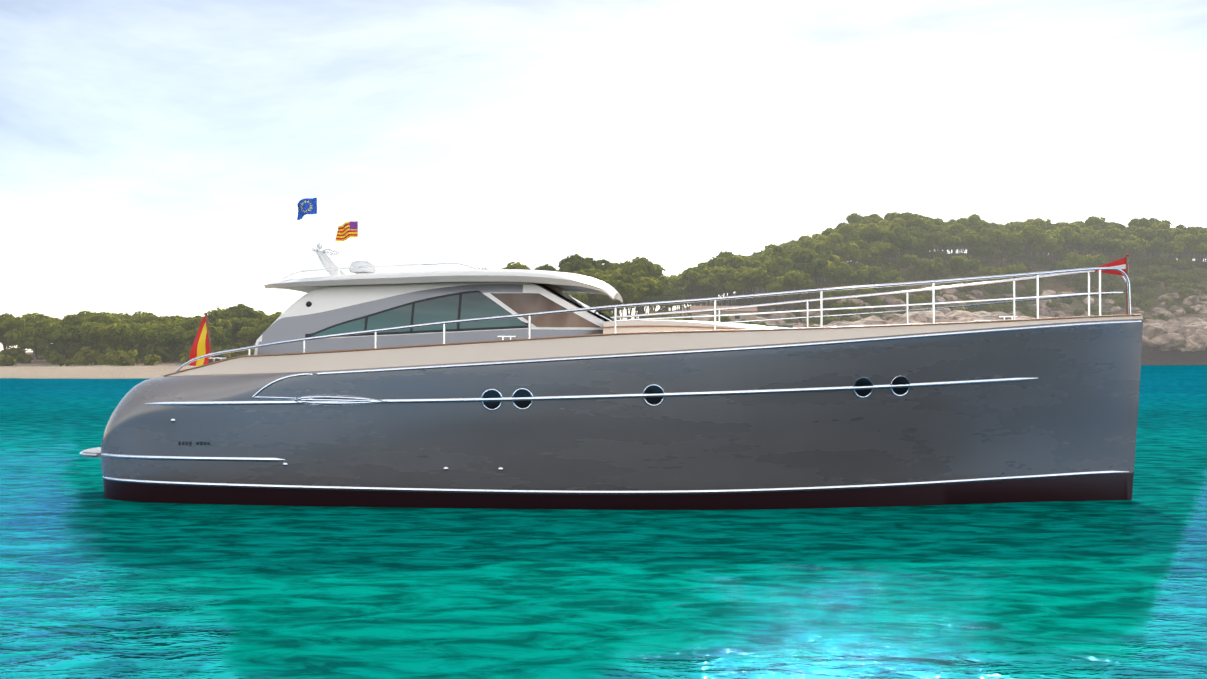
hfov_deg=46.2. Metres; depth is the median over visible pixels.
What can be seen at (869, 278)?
pine
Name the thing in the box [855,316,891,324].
boulder
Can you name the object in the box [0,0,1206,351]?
sky
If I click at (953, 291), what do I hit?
boulder
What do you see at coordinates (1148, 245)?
pine
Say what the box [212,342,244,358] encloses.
bush
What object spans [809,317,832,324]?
bush
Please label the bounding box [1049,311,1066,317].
boulder
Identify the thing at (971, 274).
bush
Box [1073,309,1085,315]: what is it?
bush
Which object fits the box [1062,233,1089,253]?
pine
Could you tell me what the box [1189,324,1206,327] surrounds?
boulder
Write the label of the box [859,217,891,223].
pine
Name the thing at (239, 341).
bush
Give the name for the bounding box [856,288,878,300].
pine
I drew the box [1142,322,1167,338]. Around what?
boulder
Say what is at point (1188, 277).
bush
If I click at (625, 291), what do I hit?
pine
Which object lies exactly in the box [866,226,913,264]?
pine
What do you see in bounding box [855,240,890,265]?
pine
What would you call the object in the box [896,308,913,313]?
bush
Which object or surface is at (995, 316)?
boulder
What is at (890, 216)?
pine
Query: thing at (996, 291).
bush
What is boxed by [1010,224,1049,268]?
pine
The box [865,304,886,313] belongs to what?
bush
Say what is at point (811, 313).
boulder
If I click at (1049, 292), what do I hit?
boulder
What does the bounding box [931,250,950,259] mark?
bush
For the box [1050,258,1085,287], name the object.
pine
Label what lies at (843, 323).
boulder
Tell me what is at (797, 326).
boulder
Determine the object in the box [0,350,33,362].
bush
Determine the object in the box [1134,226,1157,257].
pine
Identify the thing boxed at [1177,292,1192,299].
bush
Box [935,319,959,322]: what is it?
boulder
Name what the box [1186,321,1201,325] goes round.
boulder
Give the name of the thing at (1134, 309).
boulder
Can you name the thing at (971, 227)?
pine
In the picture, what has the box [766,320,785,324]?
boulder
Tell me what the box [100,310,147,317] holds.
tree
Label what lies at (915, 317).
boulder
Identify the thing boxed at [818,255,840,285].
pine
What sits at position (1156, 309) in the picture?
boulder
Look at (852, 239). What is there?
pine
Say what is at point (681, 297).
pine
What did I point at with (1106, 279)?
bush
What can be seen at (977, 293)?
boulder
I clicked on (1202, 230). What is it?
pine
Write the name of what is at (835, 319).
bush
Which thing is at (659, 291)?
pine
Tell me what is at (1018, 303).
bush
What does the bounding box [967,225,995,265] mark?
pine
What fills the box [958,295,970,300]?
bush
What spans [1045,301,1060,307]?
bush
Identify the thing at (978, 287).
bush
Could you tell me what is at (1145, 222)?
pine
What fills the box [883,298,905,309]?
boulder
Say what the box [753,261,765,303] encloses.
pine
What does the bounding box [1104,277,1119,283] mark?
bush
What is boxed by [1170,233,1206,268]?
pine
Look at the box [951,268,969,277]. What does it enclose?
pine
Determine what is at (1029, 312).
bush
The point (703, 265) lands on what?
pine
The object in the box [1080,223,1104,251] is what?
pine
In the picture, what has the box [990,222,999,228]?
pine
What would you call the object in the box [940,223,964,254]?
pine
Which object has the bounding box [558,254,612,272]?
pine
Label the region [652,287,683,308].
pine
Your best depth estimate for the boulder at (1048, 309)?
368.94 m
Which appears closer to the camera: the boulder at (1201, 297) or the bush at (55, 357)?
the bush at (55, 357)
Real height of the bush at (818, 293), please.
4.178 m
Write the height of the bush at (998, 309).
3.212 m
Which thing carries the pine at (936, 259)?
on the coast terrain
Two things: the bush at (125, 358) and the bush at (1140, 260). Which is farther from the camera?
the bush at (1140, 260)
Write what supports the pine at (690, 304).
on the coast terrain
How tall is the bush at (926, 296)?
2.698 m
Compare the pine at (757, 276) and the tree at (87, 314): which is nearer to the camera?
the tree at (87, 314)
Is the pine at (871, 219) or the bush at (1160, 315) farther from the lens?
the pine at (871, 219)
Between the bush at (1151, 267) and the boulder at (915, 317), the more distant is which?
the bush at (1151, 267)
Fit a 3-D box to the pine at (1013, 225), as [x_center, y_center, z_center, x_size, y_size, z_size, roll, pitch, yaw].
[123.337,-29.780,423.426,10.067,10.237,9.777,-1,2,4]
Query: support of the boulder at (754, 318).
on the coast terrain
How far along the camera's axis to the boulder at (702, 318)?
250.77 m
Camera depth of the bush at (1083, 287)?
391.18 m
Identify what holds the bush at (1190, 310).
on the coast terrain
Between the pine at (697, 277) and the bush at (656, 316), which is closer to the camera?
the bush at (656, 316)
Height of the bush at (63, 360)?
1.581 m
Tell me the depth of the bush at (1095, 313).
367.66 m
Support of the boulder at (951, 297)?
on the coast terrain
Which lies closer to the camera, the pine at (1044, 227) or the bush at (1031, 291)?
the bush at (1031, 291)
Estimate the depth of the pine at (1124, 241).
416.21 m
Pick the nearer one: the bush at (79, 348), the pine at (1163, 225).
the bush at (79, 348)
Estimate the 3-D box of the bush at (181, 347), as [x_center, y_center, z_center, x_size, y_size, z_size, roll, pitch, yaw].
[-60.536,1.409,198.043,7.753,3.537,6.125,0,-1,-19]
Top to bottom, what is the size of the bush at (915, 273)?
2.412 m
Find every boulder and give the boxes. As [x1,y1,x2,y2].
[690,306,757,320]
[690,314,713,320]
[744,316,767,321]
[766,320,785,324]
[768,312,795,320]
[793,325,806,327]
[799,323,829,327]
[800,311,816,315]
[830,321,858,325]
[831,299,849,302]
[844,321,869,325]
[848,315,862,319]
[849,298,862,303]
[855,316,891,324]
[860,302,873,312]
[876,295,896,303]
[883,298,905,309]
[885,314,903,320]
[887,314,926,322]
[889,313,931,321]
[895,319,923,323]
[903,311,948,318]
[920,284,931,288]
[930,298,949,306]
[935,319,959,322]
[936,308,950,313]
[942,288,957,295]
[942,294,957,300]
[946,310,977,318]
[958,317,979,321]
[969,290,982,297]
[973,311,993,315]
[978,315,1000,319]
[978,318,997,320]
[989,311,1011,319]
[1001,294,1017,297]
[1012,315,1035,318]
[1030,309,1052,316]
[1033,301,1055,308]
[1036,289,1055,295]
[1036,297,1050,302]
[1040,307,1051,311]
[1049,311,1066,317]
[1056,291,1074,294]
[1057,303,1070,308]
[1082,297,1094,303]
[1105,300,1114,304]
[1110,306,1120,312]
[1125,307,1140,311]
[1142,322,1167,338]
[1142,335,1149,342]
[1144,319,1178,324]
[1147,333,1186,350]
[1150,307,1175,317]
[1152,311,1167,315]
[1157,293,1179,300]
[1160,324,1191,349]
[1168,305,1180,310]
[1168,317,1203,325]
[1173,312,1183,315]
[1174,307,1185,313]
[1174,326,1197,337]
[1177,339,1195,350]
[1182,295,1198,304]
[1184,304,1206,313]
[1185,329,1206,351]
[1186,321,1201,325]
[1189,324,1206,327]
[1193,343,1206,350]
[1194,301,1206,304]
[1199,294,1206,300]
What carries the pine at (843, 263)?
on the coast terrain
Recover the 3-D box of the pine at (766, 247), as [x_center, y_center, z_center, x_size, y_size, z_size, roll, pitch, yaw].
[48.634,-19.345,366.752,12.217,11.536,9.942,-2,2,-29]
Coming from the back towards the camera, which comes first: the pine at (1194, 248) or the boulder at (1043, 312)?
the pine at (1194, 248)
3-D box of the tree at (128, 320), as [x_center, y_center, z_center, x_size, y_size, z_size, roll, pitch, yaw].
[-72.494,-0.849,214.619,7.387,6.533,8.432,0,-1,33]
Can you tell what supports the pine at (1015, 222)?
on the coast terrain
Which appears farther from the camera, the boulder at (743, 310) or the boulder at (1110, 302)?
the boulder at (1110, 302)
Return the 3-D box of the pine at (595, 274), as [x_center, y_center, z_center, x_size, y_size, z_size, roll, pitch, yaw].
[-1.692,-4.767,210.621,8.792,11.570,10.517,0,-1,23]
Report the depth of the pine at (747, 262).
302.07 m
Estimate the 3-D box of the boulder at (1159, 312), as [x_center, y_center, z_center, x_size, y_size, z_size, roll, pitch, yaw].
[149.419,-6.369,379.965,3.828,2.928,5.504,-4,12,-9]
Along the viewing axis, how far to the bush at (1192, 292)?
392.27 m
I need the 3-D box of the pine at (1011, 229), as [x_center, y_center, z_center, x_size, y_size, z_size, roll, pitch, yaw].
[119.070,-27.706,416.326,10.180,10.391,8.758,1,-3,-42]
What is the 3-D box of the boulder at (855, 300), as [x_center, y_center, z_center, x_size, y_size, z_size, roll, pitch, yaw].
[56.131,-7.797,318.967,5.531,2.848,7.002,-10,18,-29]
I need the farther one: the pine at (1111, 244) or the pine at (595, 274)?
the pine at (1111, 244)
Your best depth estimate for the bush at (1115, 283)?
399.41 m
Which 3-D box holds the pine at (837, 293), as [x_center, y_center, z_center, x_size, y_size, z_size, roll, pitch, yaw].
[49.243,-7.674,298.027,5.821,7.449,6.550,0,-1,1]
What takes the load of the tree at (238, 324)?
on the coast terrain
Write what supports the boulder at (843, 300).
on the coast terrain
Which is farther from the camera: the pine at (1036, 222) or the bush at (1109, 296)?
the pine at (1036, 222)
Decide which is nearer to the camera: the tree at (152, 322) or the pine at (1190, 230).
the tree at (152, 322)
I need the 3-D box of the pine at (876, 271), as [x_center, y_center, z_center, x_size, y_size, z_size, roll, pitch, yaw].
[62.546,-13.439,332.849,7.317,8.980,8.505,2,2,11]
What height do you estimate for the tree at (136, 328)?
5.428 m
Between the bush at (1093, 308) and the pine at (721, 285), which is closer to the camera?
the pine at (721, 285)
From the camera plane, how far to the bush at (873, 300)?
319.53 m
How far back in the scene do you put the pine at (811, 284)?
296.06 m
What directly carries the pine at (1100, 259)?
on the coast terrain
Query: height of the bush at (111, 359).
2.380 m
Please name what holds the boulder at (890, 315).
on the coast terrain
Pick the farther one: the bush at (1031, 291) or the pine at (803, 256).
the bush at (1031, 291)
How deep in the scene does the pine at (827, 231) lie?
362.25 m
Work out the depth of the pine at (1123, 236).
420.30 m
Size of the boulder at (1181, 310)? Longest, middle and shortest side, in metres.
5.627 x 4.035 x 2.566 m
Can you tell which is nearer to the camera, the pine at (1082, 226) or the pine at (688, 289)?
the pine at (688, 289)
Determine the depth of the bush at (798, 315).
284.09 m
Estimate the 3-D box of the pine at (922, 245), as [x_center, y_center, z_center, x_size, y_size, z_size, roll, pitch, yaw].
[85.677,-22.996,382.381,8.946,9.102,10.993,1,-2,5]
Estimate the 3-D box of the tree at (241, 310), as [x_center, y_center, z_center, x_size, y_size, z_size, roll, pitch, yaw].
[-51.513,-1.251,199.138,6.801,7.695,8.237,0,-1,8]
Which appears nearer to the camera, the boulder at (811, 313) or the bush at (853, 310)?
the boulder at (811, 313)
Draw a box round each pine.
[502,262,568,293]
[532,264,558,271]
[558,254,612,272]
[564,292,587,303]
[567,269,609,304]
[569,268,638,311]
[586,280,638,311]
[609,256,665,313]
[610,262,625,271]
[613,262,663,312]
[613,278,657,319]
[621,270,665,317]
[625,296,657,318]
[642,275,668,317]
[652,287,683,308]
[653,294,684,309]
[658,278,686,309]
[671,277,710,305]
[676,298,698,314]
[679,267,724,305]
[682,284,721,305]
[684,280,715,305]
[684,293,705,315]
[696,251,746,305]
[703,282,726,305]
[704,255,745,305]
[707,265,748,305]
[718,271,752,305]
[719,257,757,305]
[723,267,769,304]
[743,267,767,304]
[747,249,771,258]
[752,251,796,300]
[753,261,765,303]
[759,270,786,310]
[760,257,794,306]
[764,242,799,250]
[764,271,810,310]
[772,245,819,298]
[781,244,797,249]
[785,243,835,296]
[786,270,815,305]
[793,258,828,298]
[798,232,844,281]
[798,235,808,240]
[807,258,837,298]
[810,266,852,285]
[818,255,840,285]
[821,227,864,241]
[822,261,856,286]
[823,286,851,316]
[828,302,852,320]
[833,243,871,283]
[833,270,868,295]
[835,220,871,260]
[838,223,881,262]
[840,235,859,263]
[846,213,882,223]
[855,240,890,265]
[855,263,884,284]
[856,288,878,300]
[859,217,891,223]
[864,223,902,231]
[865,275,878,284]
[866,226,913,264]
[866,228,890,242]
[867,240,899,269]
[869,218,905,258]
[871,270,901,283]
[882,277,905,290]
[884,212,903,220]
[890,212,925,250]
[897,254,933,281]
[898,235,916,271]
[903,228,924,254]
[904,217,923,227]
[905,219,933,230]
[906,226,922,253]
[910,237,937,258]
[918,232,953,258]
[920,225,941,258]
[920,257,941,280]
[924,216,944,248]
[932,219,943,225]
[935,234,962,259]
[939,219,955,250]
[939,226,959,260]
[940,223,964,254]
[948,255,981,283]
[949,222,974,252]
[951,228,997,259]
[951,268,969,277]
[956,216,990,227]
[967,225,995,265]
[968,246,996,267]
[976,266,1002,291]
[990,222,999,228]
[990,228,1025,267]
[998,226,1019,262]
[1002,264,1027,290]
[1003,223,1029,256]
[1004,221,1030,254]
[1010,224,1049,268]
[1015,224,1043,253]
[1024,220,1043,255]
[1027,218,1052,252]
[1030,222,1048,255]
[1031,237,1062,269]
[1045,226,1078,264]
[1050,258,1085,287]
[1051,222,1081,250]
[1053,222,1081,249]
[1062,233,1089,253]
[1065,252,1093,280]
[1071,231,1104,253]
[1079,228,1105,252]
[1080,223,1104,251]
[1082,254,1107,278]
[1084,216,1119,253]
[1090,223,1125,255]
[1092,238,1129,262]
[1100,228,1119,257]
[1105,239,1129,258]
[1109,233,1134,258]
[1109,235,1139,239]
[1115,239,1147,267]
[1119,230,1139,253]
[1124,226,1135,230]
[1125,277,1151,289]
[1127,218,1159,256]
[1128,243,1150,267]
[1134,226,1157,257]
[1137,217,1171,227]
[1144,222,1169,256]
[1144,237,1166,257]
[1145,239,1164,256]
[1151,273,1180,290]
[1155,229,1184,258]
[1163,241,1186,266]
[1168,226,1197,258]
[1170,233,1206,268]
[1170,282,1190,300]
[1176,224,1206,259]
[1189,239,1206,251]
[1197,228,1206,262]
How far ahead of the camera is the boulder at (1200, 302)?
384.29 m
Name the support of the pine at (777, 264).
on the coast terrain
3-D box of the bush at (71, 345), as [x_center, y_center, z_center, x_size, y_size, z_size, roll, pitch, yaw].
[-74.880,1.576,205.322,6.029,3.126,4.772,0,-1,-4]
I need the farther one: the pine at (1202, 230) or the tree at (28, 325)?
the pine at (1202, 230)
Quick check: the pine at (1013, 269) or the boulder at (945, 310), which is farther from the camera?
the pine at (1013, 269)
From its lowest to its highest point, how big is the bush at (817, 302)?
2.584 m
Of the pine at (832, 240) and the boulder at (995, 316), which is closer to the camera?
the boulder at (995, 316)
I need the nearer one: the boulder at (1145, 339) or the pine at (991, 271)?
the boulder at (1145, 339)
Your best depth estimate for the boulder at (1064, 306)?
375.33 m
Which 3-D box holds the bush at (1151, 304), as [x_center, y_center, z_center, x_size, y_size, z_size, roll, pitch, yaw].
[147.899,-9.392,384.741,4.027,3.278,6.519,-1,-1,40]
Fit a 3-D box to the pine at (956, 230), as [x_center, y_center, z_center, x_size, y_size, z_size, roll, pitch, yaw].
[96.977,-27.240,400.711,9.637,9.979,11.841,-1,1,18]
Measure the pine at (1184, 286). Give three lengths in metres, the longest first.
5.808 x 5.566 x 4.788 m
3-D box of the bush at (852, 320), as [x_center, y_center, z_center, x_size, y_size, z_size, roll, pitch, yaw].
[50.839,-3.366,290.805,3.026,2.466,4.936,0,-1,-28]
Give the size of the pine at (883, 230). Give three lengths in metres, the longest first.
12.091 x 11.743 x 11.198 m
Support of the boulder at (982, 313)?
on the coast terrain
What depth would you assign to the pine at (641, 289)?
219.22 m
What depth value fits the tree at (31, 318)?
211.26 m
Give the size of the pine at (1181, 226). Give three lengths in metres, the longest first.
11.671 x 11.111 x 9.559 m
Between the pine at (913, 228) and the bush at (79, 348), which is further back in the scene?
the pine at (913, 228)
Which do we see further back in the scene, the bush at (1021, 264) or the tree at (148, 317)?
the bush at (1021, 264)
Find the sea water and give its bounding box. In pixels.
[0,365,1206,678]
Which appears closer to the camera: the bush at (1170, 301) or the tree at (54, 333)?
the tree at (54, 333)
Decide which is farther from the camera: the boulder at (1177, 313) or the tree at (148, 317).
the boulder at (1177, 313)
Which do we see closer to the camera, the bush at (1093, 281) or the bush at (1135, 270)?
the bush at (1093, 281)
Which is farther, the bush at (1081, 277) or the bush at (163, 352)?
the bush at (1081, 277)
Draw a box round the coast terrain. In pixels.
[0,251,1206,378]
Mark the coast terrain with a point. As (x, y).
(40, 368)
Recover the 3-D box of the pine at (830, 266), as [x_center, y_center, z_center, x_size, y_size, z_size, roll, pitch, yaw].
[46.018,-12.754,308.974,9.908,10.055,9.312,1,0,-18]
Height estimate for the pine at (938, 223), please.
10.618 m
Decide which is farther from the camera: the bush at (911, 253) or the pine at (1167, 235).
the pine at (1167, 235)
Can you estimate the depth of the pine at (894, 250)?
360.09 m
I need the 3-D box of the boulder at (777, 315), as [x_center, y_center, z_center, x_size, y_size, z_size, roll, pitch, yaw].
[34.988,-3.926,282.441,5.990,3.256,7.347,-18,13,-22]
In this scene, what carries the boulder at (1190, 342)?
on the coast terrain
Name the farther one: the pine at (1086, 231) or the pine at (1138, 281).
the pine at (1086, 231)
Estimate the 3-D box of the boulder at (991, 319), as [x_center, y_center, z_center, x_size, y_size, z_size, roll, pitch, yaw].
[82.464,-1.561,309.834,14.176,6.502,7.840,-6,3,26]
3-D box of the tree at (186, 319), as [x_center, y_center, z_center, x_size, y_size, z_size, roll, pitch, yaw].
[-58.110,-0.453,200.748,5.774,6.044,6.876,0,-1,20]
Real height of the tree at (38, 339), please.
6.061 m
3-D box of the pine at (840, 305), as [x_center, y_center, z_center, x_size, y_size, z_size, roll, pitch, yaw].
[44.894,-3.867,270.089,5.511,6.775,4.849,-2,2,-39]
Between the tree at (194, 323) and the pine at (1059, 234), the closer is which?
the tree at (194, 323)
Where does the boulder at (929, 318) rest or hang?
on the coast terrain
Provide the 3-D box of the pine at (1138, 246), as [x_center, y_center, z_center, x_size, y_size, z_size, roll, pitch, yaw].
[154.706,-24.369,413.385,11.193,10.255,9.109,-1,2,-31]
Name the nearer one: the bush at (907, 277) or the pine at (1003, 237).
the bush at (907, 277)
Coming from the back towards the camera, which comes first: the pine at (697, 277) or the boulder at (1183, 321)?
the boulder at (1183, 321)
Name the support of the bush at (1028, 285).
on the coast terrain
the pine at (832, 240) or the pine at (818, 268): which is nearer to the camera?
the pine at (818, 268)
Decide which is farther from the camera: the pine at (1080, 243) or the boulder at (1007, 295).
the pine at (1080, 243)
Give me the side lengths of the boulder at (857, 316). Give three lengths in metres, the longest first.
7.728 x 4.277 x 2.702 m
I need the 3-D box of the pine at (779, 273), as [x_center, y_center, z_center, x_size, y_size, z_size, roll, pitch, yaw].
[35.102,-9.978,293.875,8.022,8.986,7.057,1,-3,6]
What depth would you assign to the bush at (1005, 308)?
360.76 m
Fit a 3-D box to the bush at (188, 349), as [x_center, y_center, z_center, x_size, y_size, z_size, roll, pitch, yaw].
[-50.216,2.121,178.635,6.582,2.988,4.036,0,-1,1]
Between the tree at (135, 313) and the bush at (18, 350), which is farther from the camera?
the tree at (135, 313)
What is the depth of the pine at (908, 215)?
401.16 m
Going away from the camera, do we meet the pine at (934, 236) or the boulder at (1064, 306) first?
the boulder at (1064, 306)
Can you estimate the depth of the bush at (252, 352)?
177.38 m
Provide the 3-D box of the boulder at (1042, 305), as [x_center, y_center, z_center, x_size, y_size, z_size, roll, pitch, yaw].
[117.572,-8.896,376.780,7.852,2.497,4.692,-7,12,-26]
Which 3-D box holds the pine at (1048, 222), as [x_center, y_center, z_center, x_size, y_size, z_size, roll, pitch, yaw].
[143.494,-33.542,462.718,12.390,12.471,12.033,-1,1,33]
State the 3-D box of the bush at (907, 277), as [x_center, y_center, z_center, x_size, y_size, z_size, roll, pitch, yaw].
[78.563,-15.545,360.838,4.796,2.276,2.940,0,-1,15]
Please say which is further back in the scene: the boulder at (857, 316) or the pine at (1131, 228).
the pine at (1131, 228)
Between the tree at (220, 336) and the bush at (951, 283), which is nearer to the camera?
the tree at (220, 336)
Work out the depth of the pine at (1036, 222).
435.84 m
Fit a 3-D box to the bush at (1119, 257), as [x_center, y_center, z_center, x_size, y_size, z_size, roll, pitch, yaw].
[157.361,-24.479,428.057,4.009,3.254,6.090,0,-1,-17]
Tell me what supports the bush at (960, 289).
on the coast terrain
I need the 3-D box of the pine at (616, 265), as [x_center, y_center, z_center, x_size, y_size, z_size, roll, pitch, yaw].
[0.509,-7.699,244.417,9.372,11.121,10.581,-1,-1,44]
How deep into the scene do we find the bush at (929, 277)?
368.14 m
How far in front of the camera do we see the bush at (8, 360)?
181.02 m
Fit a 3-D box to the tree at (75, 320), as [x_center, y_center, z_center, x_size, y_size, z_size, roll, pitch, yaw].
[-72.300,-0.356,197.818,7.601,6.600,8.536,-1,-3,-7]
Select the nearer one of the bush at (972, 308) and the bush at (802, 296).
the bush at (802, 296)
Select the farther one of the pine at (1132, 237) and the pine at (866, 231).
the pine at (1132, 237)
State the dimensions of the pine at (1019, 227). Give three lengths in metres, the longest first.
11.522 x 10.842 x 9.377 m
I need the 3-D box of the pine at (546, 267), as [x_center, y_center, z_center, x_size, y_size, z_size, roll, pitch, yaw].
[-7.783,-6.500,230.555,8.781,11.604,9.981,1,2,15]
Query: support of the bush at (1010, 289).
on the coast terrain
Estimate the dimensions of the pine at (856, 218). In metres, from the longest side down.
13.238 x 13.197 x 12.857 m
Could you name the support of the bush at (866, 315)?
on the coast terrain
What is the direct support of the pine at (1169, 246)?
on the coast terrain
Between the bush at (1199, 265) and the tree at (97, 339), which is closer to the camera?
the tree at (97, 339)
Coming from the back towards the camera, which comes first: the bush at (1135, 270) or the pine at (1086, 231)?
the pine at (1086, 231)
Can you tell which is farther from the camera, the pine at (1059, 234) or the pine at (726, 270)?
the pine at (1059, 234)
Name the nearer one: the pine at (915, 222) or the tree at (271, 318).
the tree at (271, 318)
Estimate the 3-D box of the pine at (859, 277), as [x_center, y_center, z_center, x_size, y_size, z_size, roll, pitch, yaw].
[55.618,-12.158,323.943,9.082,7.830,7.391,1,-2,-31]
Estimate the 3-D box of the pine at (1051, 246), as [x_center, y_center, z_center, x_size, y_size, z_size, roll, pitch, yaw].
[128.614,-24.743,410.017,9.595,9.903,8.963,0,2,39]
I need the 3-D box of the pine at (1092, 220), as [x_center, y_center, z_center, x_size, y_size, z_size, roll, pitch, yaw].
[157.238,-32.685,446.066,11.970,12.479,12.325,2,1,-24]
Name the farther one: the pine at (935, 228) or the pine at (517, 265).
the pine at (935, 228)
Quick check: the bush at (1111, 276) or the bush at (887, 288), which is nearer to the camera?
the bush at (887, 288)
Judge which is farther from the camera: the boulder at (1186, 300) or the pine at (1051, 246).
the pine at (1051, 246)
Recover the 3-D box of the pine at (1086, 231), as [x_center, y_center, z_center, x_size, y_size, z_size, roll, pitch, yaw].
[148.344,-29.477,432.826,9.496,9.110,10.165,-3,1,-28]
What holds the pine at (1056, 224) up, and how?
on the coast terrain
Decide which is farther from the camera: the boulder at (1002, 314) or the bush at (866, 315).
the boulder at (1002, 314)
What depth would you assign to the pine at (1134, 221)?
453.98 m
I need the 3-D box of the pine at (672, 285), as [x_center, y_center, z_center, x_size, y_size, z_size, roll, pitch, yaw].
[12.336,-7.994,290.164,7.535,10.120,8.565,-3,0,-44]
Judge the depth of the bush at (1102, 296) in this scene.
385.70 m
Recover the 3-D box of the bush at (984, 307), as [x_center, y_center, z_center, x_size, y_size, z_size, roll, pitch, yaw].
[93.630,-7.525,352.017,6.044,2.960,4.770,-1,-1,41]
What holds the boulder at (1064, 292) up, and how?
on the coast terrain
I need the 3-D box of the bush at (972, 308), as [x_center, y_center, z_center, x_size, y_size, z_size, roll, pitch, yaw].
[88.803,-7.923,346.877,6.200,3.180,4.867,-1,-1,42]
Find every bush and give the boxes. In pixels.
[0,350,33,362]
[0,354,15,365]
[6,346,27,354]
[30,343,70,356]
[39,349,71,364]
[56,356,85,365]
[65,342,93,352]
[70,344,105,359]
[73,346,115,364]
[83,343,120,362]
[105,350,124,364]
[113,350,162,365]
[122,340,160,360]
[146,343,171,362]
[156,345,180,361]
[176,344,191,357]
[179,346,230,363]
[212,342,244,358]
[228,340,248,351]
[237,349,254,355]
[646,311,659,319]
[657,309,672,315]
[667,315,694,320]
[713,316,730,321]
[739,319,765,324]
[783,317,793,322]
[792,312,802,320]
[793,293,817,299]
[794,304,818,312]
[806,284,834,296]
[809,298,829,305]
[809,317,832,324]
[823,300,856,307]
[826,316,839,320]
[843,318,859,321]
[845,308,863,316]
[854,303,868,312]
[860,314,876,317]
[862,296,882,305]
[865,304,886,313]
[876,287,896,295]
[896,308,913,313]
[900,295,923,305]
[903,275,920,281]
[904,251,924,256]
[906,270,922,276]
[916,293,935,301]
[920,249,934,256]
[921,271,940,280]
[923,300,930,306]
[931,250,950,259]
[938,271,949,276]
[941,304,963,310]
[946,278,961,285]
[957,286,974,292]
[957,302,978,310]
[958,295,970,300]
[966,272,979,276]
[968,283,982,290]
[970,280,988,285]
[978,305,991,311]
[981,296,999,304]
[985,285,997,292]
[991,289,1003,293]
[991,304,1002,307]
[991,307,1008,312]
[997,304,1012,311]
[1002,285,1024,294]
[1009,299,1024,305]
[1016,262,1033,272]
[1017,307,1039,316]
[1022,288,1042,295]
[1024,282,1036,288]
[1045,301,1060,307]
[1051,297,1073,304]
[1071,273,1087,280]
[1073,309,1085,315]
[1074,284,1096,291]
[1084,278,1098,284]
[1085,306,1098,312]
[1087,275,1108,281]
[1090,311,1106,315]
[1092,291,1107,297]
[1094,282,1112,288]
[1094,284,1117,291]
[1098,273,1115,278]
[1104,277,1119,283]
[1105,291,1125,299]
[1106,280,1124,288]
[1111,294,1138,303]
[1112,301,1125,306]
[1115,253,1130,260]
[1123,286,1142,292]
[1124,256,1144,265]
[1129,267,1141,274]
[1131,298,1147,305]
[1138,299,1155,309]
[1141,264,1160,273]
[1152,313,1164,319]
[1160,297,1175,304]
[1160,316,1174,320]
[1166,257,1193,267]
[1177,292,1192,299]
[1178,289,1198,295]
[1180,272,1202,282]
[1185,307,1201,313]
[1191,284,1204,288]
[1194,260,1206,267]
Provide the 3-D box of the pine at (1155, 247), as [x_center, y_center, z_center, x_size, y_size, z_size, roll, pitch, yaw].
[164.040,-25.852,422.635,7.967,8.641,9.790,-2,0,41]
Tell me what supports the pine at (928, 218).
on the coast terrain
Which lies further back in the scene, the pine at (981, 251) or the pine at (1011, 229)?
the pine at (1011, 229)
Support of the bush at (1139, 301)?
on the coast terrain
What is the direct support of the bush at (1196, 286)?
on the coast terrain
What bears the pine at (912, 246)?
on the coast terrain
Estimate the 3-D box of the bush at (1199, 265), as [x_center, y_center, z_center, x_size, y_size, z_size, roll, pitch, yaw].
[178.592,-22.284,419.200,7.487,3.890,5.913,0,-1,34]
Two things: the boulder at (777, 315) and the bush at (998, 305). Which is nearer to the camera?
the boulder at (777, 315)
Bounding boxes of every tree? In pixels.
[0,313,34,349]
[22,312,52,354]
[22,322,37,358]
[33,318,65,353]
[41,322,81,355]
[62,314,114,343]
[66,310,120,346]
[78,322,128,345]
[81,322,132,350]
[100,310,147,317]
[108,313,137,324]
[128,322,162,342]
[132,312,170,323]
[138,314,182,320]
[138,320,161,342]
[139,328,186,361]
[156,321,191,352]
[167,315,202,345]
[182,326,231,363]
[187,317,232,343]
[207,303,261,336]
[229,317,258,343]
[236,327,260,345]
[251,310,265,343]
[257,311,281,325]
[257,323,271,334]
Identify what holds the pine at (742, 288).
on the coast terrain
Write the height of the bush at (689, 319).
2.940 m
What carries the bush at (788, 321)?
on the coast terrain
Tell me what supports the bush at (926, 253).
on the coast terrain
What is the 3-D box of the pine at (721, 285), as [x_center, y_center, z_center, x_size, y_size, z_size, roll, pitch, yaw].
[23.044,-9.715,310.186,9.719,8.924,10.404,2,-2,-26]
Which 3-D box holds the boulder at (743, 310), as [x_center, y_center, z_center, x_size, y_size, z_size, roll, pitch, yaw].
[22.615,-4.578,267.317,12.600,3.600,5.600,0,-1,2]
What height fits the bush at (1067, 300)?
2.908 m
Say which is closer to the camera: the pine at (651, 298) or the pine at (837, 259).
the pine at (651, 298)
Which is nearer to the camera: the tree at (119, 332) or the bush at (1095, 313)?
the tree at (119, 332)
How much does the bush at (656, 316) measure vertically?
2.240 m
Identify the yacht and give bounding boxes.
[80,196,1142,509]
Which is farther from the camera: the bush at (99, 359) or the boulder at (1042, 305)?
the boulder at (1042, 305)
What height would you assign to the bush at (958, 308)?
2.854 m
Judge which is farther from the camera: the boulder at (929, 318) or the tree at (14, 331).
the boulder at (929, 318)
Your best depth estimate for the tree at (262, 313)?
209.06 m
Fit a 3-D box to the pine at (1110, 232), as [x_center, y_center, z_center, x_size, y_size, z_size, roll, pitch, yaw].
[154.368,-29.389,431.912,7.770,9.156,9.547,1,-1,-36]
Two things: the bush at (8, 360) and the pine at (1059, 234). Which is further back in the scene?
the pine at (1059, 234)
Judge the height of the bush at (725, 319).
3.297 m

